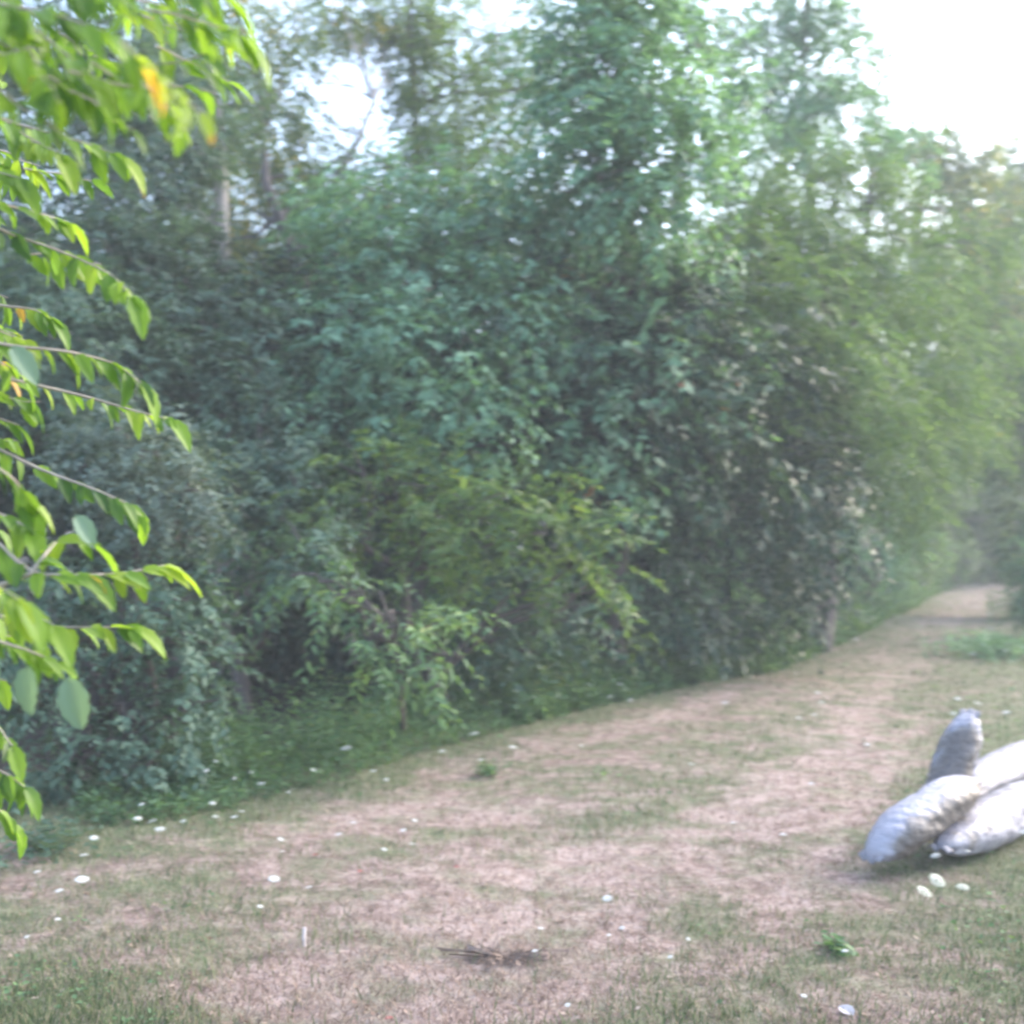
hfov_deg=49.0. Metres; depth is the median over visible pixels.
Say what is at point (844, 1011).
pale leaf
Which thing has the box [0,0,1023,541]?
sky
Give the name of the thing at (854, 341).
feathery tree
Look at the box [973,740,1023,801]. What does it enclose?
stuffed sack
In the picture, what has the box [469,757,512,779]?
edge plant
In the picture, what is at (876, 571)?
bank shrub
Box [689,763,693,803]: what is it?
wildflower
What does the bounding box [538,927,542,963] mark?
wildflower
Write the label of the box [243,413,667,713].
drooping tree
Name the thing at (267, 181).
leaning tree
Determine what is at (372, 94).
forked tree
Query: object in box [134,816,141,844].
wildflower
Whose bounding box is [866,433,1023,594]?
end shrub
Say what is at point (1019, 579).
pathside shrub
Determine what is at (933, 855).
wildflower
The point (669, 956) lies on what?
wildflower
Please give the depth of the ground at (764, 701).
5.62 m
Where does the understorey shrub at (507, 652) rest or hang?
on the ground at (764, 701)
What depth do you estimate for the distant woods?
58.65 m
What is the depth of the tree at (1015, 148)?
41.92 m
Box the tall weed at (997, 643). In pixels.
[863,626,1023,670]
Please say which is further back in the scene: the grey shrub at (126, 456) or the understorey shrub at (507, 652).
the understorey shrub at (507, 652)
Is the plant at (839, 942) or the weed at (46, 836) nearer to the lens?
the plant at (839, 942)
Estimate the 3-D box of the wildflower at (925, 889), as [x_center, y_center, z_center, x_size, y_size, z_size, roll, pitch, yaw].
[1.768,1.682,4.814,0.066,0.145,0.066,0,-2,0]
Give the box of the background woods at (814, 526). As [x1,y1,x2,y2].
[0,182,913,701]
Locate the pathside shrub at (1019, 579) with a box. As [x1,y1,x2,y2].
[980,526,1023,638]
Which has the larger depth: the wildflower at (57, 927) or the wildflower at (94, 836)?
the wildflower at (94, 836)
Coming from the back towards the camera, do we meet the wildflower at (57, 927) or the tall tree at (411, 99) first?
the tall tree at (411, 99)
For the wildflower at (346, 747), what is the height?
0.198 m
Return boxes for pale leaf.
[838,1004,854,1014]
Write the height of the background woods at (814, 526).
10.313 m
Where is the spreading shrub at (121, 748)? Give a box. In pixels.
[0,533,275,814]
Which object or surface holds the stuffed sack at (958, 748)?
on the stuffed sack at (991, 821)
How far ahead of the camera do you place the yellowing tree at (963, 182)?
29.32 m
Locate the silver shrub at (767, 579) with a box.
[699,435,873,636]
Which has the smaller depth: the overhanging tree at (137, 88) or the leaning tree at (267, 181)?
the overhanging tree at (137, 88)
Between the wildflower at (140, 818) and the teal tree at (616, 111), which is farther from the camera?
the teal tree at (616, 111)
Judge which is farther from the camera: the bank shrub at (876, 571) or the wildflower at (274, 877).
the bank shrub at (876, 571)
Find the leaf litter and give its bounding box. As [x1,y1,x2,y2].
[0,595,1023,1023]
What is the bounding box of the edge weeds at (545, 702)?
[465,576,941,723]
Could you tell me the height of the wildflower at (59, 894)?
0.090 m
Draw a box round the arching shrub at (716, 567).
[556,410,784,678]
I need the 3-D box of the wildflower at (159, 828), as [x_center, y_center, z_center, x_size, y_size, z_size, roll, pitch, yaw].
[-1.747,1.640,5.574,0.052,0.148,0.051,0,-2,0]
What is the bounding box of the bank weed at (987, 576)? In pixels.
[860,557,1017,586]
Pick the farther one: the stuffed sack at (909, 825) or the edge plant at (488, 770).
the edge plant at (488, 770)
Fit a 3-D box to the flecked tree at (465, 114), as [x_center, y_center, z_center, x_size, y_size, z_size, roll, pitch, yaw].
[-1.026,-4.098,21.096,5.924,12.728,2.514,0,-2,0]
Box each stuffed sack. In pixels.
[859,775,984,864]
[925,708,982,784]
[925,780,1023,856]
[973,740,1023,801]
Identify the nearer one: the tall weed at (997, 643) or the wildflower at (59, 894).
the wildflower at (59, 894)
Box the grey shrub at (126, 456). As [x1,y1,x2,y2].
[6,378,253,770]
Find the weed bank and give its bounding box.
[415,572,932,706]
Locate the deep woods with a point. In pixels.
(464, 365)
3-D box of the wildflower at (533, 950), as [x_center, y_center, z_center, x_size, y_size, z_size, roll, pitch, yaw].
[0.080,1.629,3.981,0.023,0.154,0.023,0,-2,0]
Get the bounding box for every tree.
[0,0,270,859]
[0,0,292,686]
[71,0,353,583]
[149,0,409,663]
[229,122,599,697]
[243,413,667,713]
[254,0,581,635]
[264,0,436,655]
[301,0,596,614]
[455,191,831,655]
[465,0,791,668]
[657,0,949,585]
[668,115,1023,652]
[863,104,1023,459]
[944,129,1023,584]
[963,287,1023,594]
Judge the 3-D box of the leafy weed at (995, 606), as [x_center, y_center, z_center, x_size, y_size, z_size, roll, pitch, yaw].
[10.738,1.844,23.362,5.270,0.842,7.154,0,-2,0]
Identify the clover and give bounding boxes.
[0,593,1023,1023]
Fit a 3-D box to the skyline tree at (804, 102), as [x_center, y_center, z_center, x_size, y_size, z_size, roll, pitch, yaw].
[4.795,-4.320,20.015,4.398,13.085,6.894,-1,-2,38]
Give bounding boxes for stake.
[302,926,305,946]
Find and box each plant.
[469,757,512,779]
[813,930,863,957]
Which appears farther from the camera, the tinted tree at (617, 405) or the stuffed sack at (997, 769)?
the tinted tree at (617, 405)
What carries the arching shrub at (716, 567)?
on the ground at (764, 701)
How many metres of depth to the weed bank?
11.96 m
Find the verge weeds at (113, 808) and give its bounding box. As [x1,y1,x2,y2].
[66,575,979,827]
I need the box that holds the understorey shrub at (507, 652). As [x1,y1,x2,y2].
[366,517,647,711]
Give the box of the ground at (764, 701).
[0,545,1023,1023]
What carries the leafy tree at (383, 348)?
on the ground at (764, 701)
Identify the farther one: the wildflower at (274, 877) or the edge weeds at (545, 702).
the edge weeds at (545, 702)
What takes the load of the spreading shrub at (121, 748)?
on the ground at (764, 701)
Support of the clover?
on the ground at (764, 701)
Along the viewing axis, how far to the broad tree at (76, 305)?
11.30 m
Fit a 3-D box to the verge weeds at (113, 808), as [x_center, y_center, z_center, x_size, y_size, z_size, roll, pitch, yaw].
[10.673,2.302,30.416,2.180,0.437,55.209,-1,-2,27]
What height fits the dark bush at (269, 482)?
4.577 m
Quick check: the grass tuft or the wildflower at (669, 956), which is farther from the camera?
the grass tuft
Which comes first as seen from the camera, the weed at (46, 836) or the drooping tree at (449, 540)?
the weed at (46, 836)
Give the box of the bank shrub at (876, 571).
[783,473,964,617]
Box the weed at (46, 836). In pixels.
[0,810,102,869]
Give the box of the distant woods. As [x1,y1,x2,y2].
[802,227,1023,571]
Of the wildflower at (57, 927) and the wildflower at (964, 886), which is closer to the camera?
the wildflower at (57, 927)
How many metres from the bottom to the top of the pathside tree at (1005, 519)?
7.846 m
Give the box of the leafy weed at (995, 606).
[893,582,1023,626]
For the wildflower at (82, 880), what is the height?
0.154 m
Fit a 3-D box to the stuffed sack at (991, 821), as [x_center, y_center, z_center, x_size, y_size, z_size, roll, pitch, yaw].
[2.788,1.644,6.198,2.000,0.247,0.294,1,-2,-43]
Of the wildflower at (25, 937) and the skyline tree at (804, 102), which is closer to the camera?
the wildflower at (25, 937)
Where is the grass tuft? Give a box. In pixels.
[436,941,569,972]
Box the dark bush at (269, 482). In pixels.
[100,235,385,719]
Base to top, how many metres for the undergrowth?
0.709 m
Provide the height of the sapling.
1.740 m
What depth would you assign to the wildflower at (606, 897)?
4.77 m
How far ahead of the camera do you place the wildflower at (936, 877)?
4.89 m
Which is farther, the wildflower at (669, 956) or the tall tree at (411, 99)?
the tall tree at (411, 99)
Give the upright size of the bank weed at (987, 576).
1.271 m
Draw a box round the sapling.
[208,538,515,773]
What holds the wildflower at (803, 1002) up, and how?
on the ground at (764, 701)
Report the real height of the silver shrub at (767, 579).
3.738 m
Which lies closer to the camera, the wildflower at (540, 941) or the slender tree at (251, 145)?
the wildflower at (540, 941)
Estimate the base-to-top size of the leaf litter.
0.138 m
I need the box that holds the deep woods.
[0,179,899,597]
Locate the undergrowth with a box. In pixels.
[138,573,973,800]
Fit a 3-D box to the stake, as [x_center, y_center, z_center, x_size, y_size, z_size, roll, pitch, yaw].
[-0.826,1.697,4.463,0.017,0.098,0.018,0,-2,0]
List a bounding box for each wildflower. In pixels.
[24,935,28,964]
[54,918,60,945]
[55,888,63,909]
[74,876,88,912]
[89,835,97,871]
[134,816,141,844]
[155,827,164,856]
[268,875,279,904]
[341,746,350,768]
[532,949,537,993]
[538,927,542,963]
[602,895,611,920]
[667,955,672,984]
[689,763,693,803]
[800,994,806,1021]
[916,886,931,920]
[929,874,945,912]
[930,853,939,873]
[956,884,969,906]

